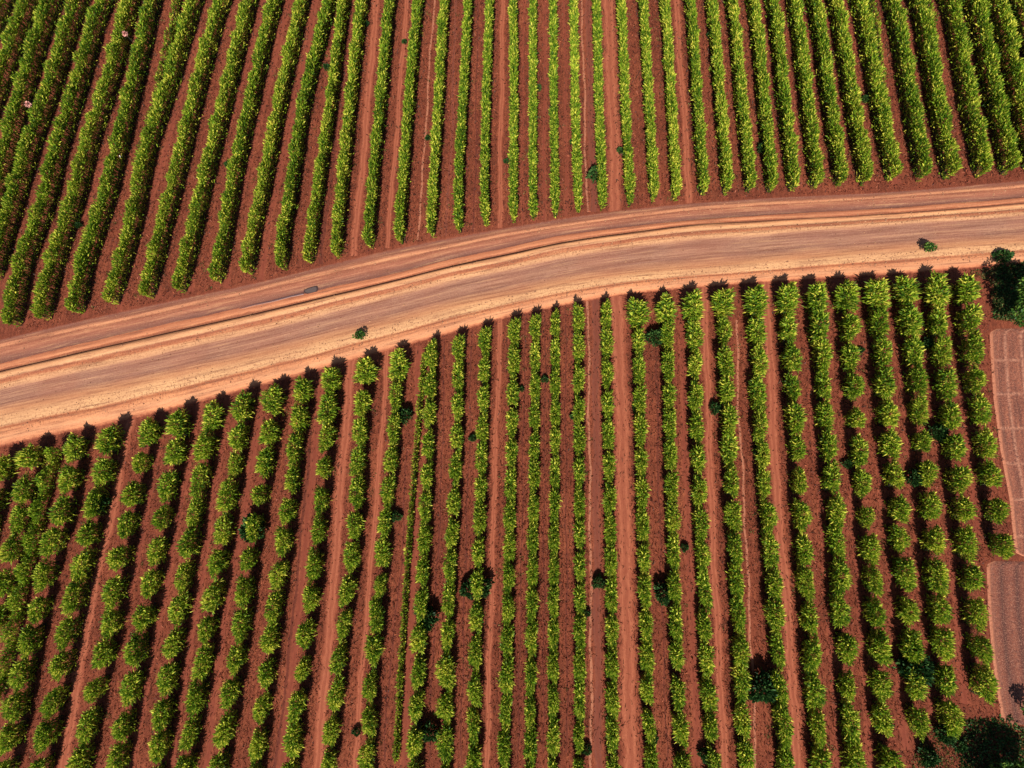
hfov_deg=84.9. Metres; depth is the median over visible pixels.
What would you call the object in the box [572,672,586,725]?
leafy bush
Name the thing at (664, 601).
dark shrub
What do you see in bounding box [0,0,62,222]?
crop row
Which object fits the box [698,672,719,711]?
leafy bush
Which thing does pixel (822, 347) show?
leafy bush
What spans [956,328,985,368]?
leafy bush
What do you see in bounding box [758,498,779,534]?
leafy bush
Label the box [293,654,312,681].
leafy bush
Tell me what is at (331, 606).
dirt track
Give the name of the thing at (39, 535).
field path
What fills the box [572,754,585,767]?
leafy bush
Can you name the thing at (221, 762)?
leafy bush
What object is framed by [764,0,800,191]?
crop row
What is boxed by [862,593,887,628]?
leafy bush
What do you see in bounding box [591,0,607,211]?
crop row
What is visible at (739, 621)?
leafy bush
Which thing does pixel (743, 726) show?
leafy bush
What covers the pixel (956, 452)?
leafy bush
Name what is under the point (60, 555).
field path
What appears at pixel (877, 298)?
leafy bush
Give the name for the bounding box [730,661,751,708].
leafy bush
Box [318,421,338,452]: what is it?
leafy bush
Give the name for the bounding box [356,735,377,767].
leafy bush
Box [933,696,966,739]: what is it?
leafy bush
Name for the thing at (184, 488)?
field path
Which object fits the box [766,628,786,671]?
leafy bush
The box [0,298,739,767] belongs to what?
bush rows
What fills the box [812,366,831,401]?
leafy bush
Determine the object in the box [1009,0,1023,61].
crop row
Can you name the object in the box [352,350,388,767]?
dirt track
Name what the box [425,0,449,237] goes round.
crop row
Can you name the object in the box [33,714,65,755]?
leafy bush
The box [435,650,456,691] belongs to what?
leafy bush
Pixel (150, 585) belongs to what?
leafy bush
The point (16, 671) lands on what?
leafy bush
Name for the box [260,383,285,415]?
leafy bush
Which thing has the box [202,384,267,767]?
field path
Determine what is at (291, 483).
leafy bush
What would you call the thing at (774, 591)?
leafy bush
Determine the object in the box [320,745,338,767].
leafy bush
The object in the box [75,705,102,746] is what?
leafy bush
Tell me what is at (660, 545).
wheel rut
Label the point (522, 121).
wheel rut
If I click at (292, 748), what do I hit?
leafy bush
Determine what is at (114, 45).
crop row
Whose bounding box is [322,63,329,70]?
dark shrub
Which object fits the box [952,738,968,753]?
dark shrub
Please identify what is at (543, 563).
wheel rut
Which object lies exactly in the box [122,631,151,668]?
leafy bush
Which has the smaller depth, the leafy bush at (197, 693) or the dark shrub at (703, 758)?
the dark shrub at (703, 758)
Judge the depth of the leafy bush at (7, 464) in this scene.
81.75 m
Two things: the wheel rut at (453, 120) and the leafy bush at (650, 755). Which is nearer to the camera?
the leafy bush at (650, 755)
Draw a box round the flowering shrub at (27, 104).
[24,101,31,106]
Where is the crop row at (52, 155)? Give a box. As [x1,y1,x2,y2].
[0,0,116,326]
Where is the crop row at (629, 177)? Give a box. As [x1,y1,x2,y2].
[615,0,636,206]
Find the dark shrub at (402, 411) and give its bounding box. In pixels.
[396,406,412,424]
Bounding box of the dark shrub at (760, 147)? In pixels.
[757,142,764,153]
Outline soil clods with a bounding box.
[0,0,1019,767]
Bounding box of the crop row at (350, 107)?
[329,0,368,258]
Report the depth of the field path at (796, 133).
83.23 m
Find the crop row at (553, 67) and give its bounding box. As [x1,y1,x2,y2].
[547,0,560,217]
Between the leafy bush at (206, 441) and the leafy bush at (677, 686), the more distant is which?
the leafy bush at (206, 441)
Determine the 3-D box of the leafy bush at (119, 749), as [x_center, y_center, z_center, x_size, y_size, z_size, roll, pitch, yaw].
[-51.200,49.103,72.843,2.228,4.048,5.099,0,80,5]
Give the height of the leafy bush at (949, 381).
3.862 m
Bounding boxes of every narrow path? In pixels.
[416,0,435,239]
[581,0,588,211]
[586,301,593,767]
[735,320,756,767]
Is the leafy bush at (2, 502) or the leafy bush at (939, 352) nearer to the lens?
the leafy bush at (939, 352)
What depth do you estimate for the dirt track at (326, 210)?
88.94 m
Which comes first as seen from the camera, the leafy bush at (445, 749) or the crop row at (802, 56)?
the leafy bush at (445, 749)
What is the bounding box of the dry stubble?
[0,0,1023,767]
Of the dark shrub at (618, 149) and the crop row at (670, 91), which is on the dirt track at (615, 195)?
the dark shrub at (618, 149)
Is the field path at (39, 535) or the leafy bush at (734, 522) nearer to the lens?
the leafy bush at (734, 522)
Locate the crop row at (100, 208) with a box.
[64,0,162,314]
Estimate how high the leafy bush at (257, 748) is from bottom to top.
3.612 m
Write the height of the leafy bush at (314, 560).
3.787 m
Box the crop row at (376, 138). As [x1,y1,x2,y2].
[361,0,395,248]
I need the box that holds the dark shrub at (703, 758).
[696,746,709,763]
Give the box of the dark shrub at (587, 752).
[581,743,591,755]
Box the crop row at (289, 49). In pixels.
[238,0,310,274]
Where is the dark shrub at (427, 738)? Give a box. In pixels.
[422,720,438,742]
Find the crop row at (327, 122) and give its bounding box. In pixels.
[301,0,350,263]
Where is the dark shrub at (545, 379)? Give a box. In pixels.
[541,375,548,382]
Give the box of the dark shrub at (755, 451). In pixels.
[753,443,764,455]
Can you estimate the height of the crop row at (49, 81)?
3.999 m
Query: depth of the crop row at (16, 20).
95.87 m
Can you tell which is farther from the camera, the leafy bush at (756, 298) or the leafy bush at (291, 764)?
the leafy bush at (756, 298)
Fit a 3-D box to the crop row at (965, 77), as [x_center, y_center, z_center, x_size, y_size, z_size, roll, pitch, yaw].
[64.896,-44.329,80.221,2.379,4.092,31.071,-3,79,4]
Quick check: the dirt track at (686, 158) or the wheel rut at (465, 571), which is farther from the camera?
the dirt track at (686, 158)
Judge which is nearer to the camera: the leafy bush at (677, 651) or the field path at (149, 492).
the leafy bush at (677, 651)
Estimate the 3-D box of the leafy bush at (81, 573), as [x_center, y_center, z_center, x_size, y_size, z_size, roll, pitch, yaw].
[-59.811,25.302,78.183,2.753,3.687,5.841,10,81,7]
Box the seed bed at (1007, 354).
[990,328,1023,555]
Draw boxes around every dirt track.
[57,418,136,767]
[277,367,329,767]
[311,360,356,767]
[317,0,353,263]
[349,0,379,255]
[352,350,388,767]
[384,0,409,247]
[483,319,502,767]
[496,0,505,227]
[583,0,597,211]
[590,299,604,767]
[601,0,622,211]
[608,296,642,767]
[673,0,693,202]
[700,287,729,767]
[761,282,803,767]
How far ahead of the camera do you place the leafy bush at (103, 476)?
79.87 m
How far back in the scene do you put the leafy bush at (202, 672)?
73.93 m
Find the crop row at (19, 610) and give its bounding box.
[0,447,62,701]
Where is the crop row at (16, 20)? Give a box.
[0,0,39,111]
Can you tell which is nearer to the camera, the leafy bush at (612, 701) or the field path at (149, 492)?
the leafy bush at (612, 701)
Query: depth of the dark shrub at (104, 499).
79.94 m
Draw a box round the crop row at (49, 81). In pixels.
[0,0,89,279]
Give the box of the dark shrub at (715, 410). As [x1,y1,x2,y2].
[710,400,721,415]
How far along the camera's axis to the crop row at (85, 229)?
87.99 m
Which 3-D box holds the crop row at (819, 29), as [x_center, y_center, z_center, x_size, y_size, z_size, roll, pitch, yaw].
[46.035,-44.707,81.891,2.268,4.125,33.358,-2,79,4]
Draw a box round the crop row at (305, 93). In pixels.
[273,0,335,270]
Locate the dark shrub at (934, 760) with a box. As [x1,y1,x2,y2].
[917,743,941,767]
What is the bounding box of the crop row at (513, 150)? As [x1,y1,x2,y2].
[507,0,519,222]
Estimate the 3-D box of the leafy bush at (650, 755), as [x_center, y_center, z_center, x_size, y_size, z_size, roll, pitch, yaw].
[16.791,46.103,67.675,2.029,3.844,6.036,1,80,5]
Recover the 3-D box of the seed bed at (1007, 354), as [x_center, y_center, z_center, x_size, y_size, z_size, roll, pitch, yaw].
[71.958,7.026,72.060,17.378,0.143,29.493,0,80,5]
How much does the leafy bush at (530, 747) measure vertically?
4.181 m
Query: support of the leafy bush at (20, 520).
on the ground at (406, 440)
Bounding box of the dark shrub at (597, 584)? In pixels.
[591,574,605,588]
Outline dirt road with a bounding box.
[0,180,1023,446]
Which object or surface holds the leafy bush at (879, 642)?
on the ground at (406, 440)
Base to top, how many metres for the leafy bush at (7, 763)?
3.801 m
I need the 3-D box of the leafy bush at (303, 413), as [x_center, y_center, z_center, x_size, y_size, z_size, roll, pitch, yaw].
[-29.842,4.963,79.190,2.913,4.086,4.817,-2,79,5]
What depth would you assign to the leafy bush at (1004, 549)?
68.40 m
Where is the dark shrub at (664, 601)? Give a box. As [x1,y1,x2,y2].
[653,581,675,606]
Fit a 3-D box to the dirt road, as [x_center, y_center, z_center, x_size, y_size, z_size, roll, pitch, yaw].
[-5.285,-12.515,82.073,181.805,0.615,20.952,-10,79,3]
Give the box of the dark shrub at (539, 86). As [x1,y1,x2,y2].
[536,83,541,91]
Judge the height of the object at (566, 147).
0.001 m
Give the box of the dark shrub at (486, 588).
[469,576,494,599]
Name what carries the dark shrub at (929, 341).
on the ground at (406, 440)
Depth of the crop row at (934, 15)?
82.23 m
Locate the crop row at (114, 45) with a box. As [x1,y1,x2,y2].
[29,0,140,319]
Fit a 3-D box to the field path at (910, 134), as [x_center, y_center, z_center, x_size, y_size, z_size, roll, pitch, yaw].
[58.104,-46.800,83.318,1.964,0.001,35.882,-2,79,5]
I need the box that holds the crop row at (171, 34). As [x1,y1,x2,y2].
[130,0,181,170]
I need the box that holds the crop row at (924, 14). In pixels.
[906,0,963,179]
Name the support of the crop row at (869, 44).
on the ground at (406, 440)
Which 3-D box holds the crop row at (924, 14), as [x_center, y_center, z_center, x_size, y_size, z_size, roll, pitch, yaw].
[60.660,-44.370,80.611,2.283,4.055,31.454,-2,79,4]
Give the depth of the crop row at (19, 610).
79.07 m
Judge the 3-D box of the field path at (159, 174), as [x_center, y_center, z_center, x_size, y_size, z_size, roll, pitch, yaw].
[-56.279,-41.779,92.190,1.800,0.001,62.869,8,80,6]
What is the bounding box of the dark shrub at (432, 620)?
[413,605,439,632]
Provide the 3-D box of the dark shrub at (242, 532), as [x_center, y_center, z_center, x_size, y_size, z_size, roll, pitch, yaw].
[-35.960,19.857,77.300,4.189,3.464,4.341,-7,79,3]
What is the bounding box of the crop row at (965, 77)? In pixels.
[937,0,993,177]
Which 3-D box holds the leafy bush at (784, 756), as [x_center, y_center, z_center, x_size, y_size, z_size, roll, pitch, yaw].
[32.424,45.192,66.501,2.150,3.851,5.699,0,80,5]
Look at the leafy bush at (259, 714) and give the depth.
72.30 m
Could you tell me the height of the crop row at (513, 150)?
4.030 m
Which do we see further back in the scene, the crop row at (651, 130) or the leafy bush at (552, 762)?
the crop row at (651, 130)
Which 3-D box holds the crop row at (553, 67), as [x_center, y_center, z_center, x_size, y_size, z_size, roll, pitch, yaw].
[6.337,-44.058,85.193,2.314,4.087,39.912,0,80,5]
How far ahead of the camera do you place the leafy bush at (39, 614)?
77.27 m
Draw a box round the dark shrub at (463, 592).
[459,577,473,600]
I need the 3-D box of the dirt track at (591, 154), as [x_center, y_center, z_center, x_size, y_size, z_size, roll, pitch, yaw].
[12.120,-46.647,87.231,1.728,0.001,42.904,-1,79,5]
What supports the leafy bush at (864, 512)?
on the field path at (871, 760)
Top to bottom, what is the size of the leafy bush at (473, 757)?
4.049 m
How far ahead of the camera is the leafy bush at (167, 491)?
78.70 m
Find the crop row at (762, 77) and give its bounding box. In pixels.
[744,0,779,192]
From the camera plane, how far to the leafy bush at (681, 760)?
66.90 m
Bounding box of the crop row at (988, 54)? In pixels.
[962,0,1021,175]
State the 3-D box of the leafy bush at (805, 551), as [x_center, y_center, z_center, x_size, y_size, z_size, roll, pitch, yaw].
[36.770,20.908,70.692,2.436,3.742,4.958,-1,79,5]
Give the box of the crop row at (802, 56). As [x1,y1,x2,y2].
[786,0,825,188]
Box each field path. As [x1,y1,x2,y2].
[0,476,51,661]
[4,448,83,718]
[19,9,93,327]
[45,160,104,319]
[81,189,122,317]
[88,412,167,767]
[114,0,207,311]
[127,401,203,767]
[154,0,238,299]
[167,394,232,766]
[188,0,265,291]
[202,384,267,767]
[223,0,291,287]
[258,0,318,279]
[400,346,422,765]
[639,9,662,203]
[677,290,702,765]
[726,8,754,192]
[778,1,804,187]
[802,280,843,767]
[830,280,876,767]
[842,0,900,184]
[863,277,912,749]
[888,4,923,179]
[894,276,938,719]
[924,272,971,703]
[944,1,976,175]
[955,272,983,543]
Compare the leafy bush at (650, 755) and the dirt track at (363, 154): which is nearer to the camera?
the leafy bush at (650, 755)
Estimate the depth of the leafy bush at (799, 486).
71.37 m
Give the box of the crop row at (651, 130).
[636,0,659,201]
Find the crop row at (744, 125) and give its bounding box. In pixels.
[723,0,758,192]
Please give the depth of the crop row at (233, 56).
88.53 m
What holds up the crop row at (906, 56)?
on the ground at (406, 440)
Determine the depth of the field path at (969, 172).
80.93 m
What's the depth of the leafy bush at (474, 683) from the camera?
69.94 m
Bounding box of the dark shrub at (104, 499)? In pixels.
[84,493,112,515]
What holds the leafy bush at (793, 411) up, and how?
on the ground at (406, 440)
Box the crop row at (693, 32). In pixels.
[682,0,711,195]
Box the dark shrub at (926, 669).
[891,655,935,686]
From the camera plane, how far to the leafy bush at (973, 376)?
72.15 m
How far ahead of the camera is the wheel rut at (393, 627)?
75.34 m
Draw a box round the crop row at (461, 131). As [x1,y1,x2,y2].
[451,0,473,232]
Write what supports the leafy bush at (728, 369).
on the ground at (406, 440)
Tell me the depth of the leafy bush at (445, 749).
69.46 m
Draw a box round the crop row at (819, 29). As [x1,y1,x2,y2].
[804,0,848,186]
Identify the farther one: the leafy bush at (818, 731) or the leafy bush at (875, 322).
the leafy bush at (875, 322)
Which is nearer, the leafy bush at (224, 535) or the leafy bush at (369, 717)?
the leafy bush at (369, 717)
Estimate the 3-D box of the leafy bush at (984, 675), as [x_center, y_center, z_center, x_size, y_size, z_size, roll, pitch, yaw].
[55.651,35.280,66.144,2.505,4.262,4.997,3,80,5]
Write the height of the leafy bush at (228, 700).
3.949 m
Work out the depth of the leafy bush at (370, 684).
71.33 m
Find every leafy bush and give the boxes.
[0,453,19,480]
[0,488,11,510]
[0,531,28,565]
[0,567,20,597]
[0,603,11,628]
[0,687,33,723]
[0,719,27,756]
[0,754,21,767]
[6,656,38,692]
[8,501,35,535]
[10,471,38,502]
[13,442,47,469]
[14,622,45,660]
[27,595,53,624]
[28,752,55,767]
[32,558,61,593]
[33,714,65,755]
[37,526,71,559]
[38,683,72,720]
[47,493,78,525]
[48,648,76,681]
[54,612,84,651]
[56,463,84,494]
[59,578,89,616]
[60,432,89,462]
[65,742,95,767]
[68,546,99,586]
[74,518,102,546]
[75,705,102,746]
[81,485,110,520]
[82,674,110,703]
[89,457,118,490]
[89,637,118,668]
[92,423,125,456]
[99,608,124,640]
[101,574,130,611]
[105,543,135,571]
[105,738,132,767]
[110,708,137,742]
[116,667,146,707]
[117,509,141,540]
[118,480,147,507]
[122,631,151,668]
[131,451,153,473]
[131,603,159,634]
[137,416,165,446]
[140,568,164,600]
[144,536,170,566]
[147,726,175,764]
[150,504,175,530]
[150,694,178,733]
[154,659,180,697]
[156,470,180,503]
[160,626,187,660]
[162,407,193,439]
[163,437,189,464]
[167,590,193,627]
[173,559,195,593]
[175,525,204,558]
[175,749,198,767]
[178,713,202,751]
[185,493,207,531]
[185,677,210,718]
[188,461,213,499]
[190,641,215,680]
[192,428,218,461]
[197,613,219,643]
[200,576,228,613]
[201,400,228,432]
[206,548,232,578]
[207,748,231,767]
[210,709,238,750]
[212,508,236,545]
[215,477,241,511]
[218,675,243,711]
[226,421,250,451]
[226,642,248,678]
[227,389,255,421]
[227,450,245,480]
[230,606,253,645]
[234,574,256,609]
[238,546,259,572]
[245,513,266,543]
[248,725,269,764]
[250,483,271,506]
[252,690,273,724]
[254,443,276,478]
[255,656,277,689]
[257,418,282,444]
[258,620,282,655]
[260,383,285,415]
[264,588,285,626]
[268,559,289,590]
[274,526,297,556]
[278,497,298,527]
[281,716,304,758]
[281,756,299,767]
[284,462,302,493]
[285,431,304,466]
[285,688,308,724]
[289,402,310,432]
[293,375,313,404]
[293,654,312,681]
[295,618,317,650]
[302,582,323,614]
[305,546,325,582]
[310,513,328,546]
[313,484,331,515]
[315,391,340,425]
[315,454,333,479]
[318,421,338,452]
[320,366,342,395]
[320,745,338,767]
[321,711,341,746]
[326,673,346,711]
[329,638,349,676]
[335,607,353,639]
[337,574,358,608]
[343,541,361,576]
[345,510,365,540]
[347,472,367,511]
[349,442,367,477]
[351,415,369,446]
[352,355,379,384]
[353,390,372,417]
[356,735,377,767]
[360,669,378,704]
[360,700,379,737]
[363,633,385,668]
[368,592,387,634]
[373,533,394,568]
[373,573,388,597]
[387,348,410,382]
[405,721,424,760]
[407,686,425,723]
[407,756,423,767]
[408,618,428,655]
[409,653,426,692]
[434,721,455,765]
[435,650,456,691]
[435,689,454,723]
[464,738,483,767]
[465,669,482,708]
[465,704,480,748]
[496,653,514,695]
[496,726,511,767]
[498,692,512,734]
[522,721,537,763]
[524,696,535,732]
[545,715,560,757]
[547,751,557,767]
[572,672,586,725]
[572,718,585,754]
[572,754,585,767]
[604,679,620,720]
[604,713,620,753]
[605,750,621,767]
[625,297,652,329]
[635,670,654,706]
[637,635,655,677]
[640,706,656,747]
[643,742,658,767]
[653,291,678,324]
[668,637,684,672]
[668,673,686,713]
[670,708,689,750]
[673,746,692,767]
[678,288,704,323]
[684,317,704,354]
[687,349,702,380]
[694,568,715,614]
[695,607,713,643]
[697,640,715,680]
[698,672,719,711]
[702,708,718,742]
[705,742,722,767]
[709,288,736,317]
[715,314,733,346]
[715,343,735,378]
[716,373,735,403]
[719,402,739,439]
[719,431,739,471]
[721,499,742,533]
[725,529,743,567]
[725,557,745,601]
[729,585,746,635]
[729,628,750,667]
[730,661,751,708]
[731,697,751,739]
[735,734,755,767]
[741,284,768,319]
[744,316,767,352]
[748,373,766,409]
[749,341,769,378]
[751,404,768,442]
[753,439,770,469]
[754,465,772,503]
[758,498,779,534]
[759,529,781,570]
[762,566,784,604]
[762,596,786,638]
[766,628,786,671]
[769,667,789,711]
[771,702,794,754]
[772,281,802,318]
[774,740,795,767]
[777,312,797,344]
[779,340,803,373]
[781,371,801,403]
[782,401,807,438]
[785,433,808,461]
[788,464,809,495]
[790,497,813,532]
[792,533,815,567]
[793,565,815,601]
[796,600,818,636]
[800,632,823,674]
[801,281,829,315]
[802,669,828,711]
[804,705,827,749]
[804,739,833,767]
[806,303,829,345]
[810,336,833,376]
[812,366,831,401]
[813,399,834,432]
[816,430,838,463]
[818,459,842,495]
[822,521,847,562]
[823,492,847,529]
[826,557,852,598]
[826,593,852,628]
[832,279,860,313]
[833,630,859,666]
[834,669,857,702]
[836,312,862,342]
[837,696,860,749]
[839,342,860,373]
[839,736,866,767]
[841,372,864,400]
[844,405,867,429]
[847,433,869,468]
[850,466,872,499]
[855,504,876,529]
[855,533,881,567]
[858,564,884,596]
[860,627,893,667]
[862,277,891,314]
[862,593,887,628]
[865,308,889,339]
[865,668,893,704]
[868,699,894,737]
[869,364,898,398]
[870,334,893,369]
[872,741,905,767]
[873,427,903,459]
[874,396,899,429]
[880,459,905,489]
[884,494,912,523]
[884,524,911,553]
[887,275,921,308]
[890,556,917,593]
[893,595,920,625]
[895,299,924,338]
[896,626,926,663]
[898,333,925,368]
[903,363,929,398]
[903,662,929,700]
[904,702,930,741]
[906,395,929,427]
[908,428,933,453]
[915,459,938,487]
[916,490,942,520]
[917,525,948,555]
[919,556,951,598]
[921,270,951,308]
[924,302,950,340]
[924,592,953,625]
[924,624,956,663]
[928,336,952,369]
[930,367,958,402]
[932,400,962,430]
[932,661,958,699]
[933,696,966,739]
[940,432,967,461]
[942,463,973,497]
[946,495,977,522]
[950,272,981,306]
[950,524,980,563]
[952,302,983,337]
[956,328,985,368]
[957,562,987,592]
[959,366,988,394]
[960,595,990,633]
[963,632,994,666]
[965,392,993,425]
[965,661,998,706]
[971,423,998,458]
[973,459,1004,488]
[982,497,1010,524]
[986,532,1016,560]
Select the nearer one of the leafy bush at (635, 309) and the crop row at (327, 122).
the leafy bush at (635, 309)
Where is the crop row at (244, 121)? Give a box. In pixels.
[207,0,284,282]
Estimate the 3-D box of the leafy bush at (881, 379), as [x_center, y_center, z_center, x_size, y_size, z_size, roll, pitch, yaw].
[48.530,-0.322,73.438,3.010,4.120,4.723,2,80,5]
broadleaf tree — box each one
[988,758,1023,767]
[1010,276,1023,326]
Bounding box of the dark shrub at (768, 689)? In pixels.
[747,668,779,704]
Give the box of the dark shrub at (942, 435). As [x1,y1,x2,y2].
[928,423,949,442]
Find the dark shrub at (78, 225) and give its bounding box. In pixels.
[75,222,82,228]
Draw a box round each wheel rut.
[383,448,408,759]
[428,339,445,758]
[444,0,456,235]
[459,329,473,761]
[471,0,478,231]
[516,313,527,759]
[520,0,525,223]
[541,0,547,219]
[541,309,546,752]
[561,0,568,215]
[563,305,569,752]
[654,293,668,760]
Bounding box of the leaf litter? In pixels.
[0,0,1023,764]
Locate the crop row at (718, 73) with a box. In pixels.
[704,0,733,195]
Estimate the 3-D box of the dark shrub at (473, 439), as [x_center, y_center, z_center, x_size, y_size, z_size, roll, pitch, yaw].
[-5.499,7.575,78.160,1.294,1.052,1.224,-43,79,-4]
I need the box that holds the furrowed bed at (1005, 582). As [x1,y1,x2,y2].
[987,561,1023,724]
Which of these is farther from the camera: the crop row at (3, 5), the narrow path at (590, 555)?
the crop row at (3, 5)
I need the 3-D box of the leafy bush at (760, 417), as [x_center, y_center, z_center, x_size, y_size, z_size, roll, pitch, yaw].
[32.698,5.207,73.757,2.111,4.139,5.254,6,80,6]
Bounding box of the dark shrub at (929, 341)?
[922,337,934,348]
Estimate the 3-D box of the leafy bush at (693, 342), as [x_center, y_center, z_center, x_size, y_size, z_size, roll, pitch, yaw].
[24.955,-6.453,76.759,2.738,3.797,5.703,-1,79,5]
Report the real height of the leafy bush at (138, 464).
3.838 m
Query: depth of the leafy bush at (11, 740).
74.30 m
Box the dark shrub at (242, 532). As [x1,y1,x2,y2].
[238,512,266,543]
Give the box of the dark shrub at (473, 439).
[468,434,476,441]
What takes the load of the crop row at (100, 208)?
on the ground at (406, 440)
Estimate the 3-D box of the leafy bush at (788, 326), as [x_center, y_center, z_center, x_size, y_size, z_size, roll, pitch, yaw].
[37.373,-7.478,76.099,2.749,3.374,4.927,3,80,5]
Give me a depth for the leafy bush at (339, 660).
72.18 m
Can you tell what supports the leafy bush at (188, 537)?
on the ground at (406, 440)
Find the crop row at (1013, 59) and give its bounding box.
[988,0,1023,168]
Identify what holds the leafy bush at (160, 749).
on the field path at (193, 618)
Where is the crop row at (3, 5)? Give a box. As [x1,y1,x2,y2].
[0,0,16,33]
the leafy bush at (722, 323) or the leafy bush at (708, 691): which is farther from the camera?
the leafy bush at (722, 323)
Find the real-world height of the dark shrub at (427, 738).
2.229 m
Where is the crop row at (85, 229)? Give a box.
[73,199,96,261]
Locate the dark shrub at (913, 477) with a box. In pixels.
[905,468,925,487]
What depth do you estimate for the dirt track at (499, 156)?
87.53 m
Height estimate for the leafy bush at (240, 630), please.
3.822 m
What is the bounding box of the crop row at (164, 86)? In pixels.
[101,0,204,306]
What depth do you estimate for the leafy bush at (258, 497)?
76.96 m
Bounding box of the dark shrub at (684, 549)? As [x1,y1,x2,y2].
[680,543,688,552]
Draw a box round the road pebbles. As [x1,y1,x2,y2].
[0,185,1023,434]
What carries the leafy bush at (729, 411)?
on the ground at (406, 440)
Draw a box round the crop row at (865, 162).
[825,0,874,185]
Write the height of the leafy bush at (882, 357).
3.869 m
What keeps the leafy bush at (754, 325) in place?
on the ground at (406, 440)
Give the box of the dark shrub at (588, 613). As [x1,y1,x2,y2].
[584,609,590,617]
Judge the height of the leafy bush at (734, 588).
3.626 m
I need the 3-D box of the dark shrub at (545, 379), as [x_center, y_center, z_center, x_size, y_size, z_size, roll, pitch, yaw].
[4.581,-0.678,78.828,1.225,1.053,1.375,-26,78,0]
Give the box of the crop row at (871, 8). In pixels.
[867,0,893,122]
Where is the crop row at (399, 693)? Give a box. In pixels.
[391,352,426,763]
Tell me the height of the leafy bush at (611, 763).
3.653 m
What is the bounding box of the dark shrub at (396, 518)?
[391,510,402,522]
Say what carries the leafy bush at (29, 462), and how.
on the ground at (406, 440)
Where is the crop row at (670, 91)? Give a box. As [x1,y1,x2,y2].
[658,0,682,200]
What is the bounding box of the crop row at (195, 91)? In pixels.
[137,0,233,297]
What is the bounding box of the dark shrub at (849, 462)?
[840,459,852,469]
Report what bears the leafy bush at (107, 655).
on the field path at (149, 492)
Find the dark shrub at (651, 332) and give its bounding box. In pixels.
[645,327,663,347]
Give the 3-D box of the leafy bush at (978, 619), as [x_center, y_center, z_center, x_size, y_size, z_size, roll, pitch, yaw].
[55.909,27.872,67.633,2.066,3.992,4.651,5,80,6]
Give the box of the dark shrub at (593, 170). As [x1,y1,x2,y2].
[585,165,598,183]
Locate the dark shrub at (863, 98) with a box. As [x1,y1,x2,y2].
[861,94,869,102]
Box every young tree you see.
[352,329,364,339]
[923,241,937,252]
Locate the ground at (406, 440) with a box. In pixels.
[0,0,1023,767]
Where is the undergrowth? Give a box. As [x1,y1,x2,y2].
[957,260,1023,767]
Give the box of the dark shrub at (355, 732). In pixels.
[351,727,359,737]
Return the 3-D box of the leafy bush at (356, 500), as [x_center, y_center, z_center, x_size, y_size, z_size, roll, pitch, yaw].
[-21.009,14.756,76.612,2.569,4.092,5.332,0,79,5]
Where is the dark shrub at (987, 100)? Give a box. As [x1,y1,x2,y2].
[982,96,994,107]
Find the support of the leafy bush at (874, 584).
on the field path at (871, 760)
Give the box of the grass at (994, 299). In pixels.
[911,265,1023,767]
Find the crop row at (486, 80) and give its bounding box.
[479,0,494,226]
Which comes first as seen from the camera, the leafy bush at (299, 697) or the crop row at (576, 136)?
the leafy bush at (299, 697)
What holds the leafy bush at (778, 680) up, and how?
on the ground at (406, 440)
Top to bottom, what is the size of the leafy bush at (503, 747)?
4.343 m
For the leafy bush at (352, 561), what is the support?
on the ground at (406, 440)
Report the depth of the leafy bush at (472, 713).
69.34 m
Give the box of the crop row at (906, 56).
[880,0,933,181]
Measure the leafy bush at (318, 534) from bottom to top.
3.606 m
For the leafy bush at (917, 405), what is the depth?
72.19 m
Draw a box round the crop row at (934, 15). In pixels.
[926,0,947,104]
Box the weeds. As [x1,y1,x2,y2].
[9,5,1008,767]
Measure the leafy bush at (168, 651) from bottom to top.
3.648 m
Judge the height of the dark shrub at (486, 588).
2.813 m
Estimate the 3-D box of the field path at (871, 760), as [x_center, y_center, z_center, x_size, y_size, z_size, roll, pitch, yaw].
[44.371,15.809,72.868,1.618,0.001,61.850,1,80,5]
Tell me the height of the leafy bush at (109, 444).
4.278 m
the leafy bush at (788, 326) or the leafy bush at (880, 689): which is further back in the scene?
the leafy bush at (788, 326)
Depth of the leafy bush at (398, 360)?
78.81 m
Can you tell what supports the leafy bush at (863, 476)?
on the field path at (871, 760)
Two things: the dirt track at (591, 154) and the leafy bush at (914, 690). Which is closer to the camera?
the leafy bush at (914, 690)
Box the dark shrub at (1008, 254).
[991,249,1014,264]
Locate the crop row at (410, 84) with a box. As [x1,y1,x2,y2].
[391,0,423,244]
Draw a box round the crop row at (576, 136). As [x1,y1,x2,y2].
[567,0,582,212]
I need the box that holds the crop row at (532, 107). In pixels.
[527,0,538,219]
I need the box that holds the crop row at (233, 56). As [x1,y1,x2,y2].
[170,0,258,292]
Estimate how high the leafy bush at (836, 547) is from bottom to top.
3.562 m
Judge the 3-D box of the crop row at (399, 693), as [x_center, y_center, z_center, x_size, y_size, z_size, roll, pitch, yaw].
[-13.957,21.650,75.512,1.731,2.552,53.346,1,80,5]
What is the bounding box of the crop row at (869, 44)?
[848,0,903,182]
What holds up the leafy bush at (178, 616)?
on the ground at (406, 440)
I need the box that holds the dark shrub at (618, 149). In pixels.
[616,147,623,153]
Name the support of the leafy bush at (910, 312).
on the field path at (922, 601)
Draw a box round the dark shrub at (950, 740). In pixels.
[930,723,956,746]
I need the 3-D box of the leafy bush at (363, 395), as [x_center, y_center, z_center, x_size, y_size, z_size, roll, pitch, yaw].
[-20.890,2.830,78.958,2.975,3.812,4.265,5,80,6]
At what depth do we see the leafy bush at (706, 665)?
68.82 m

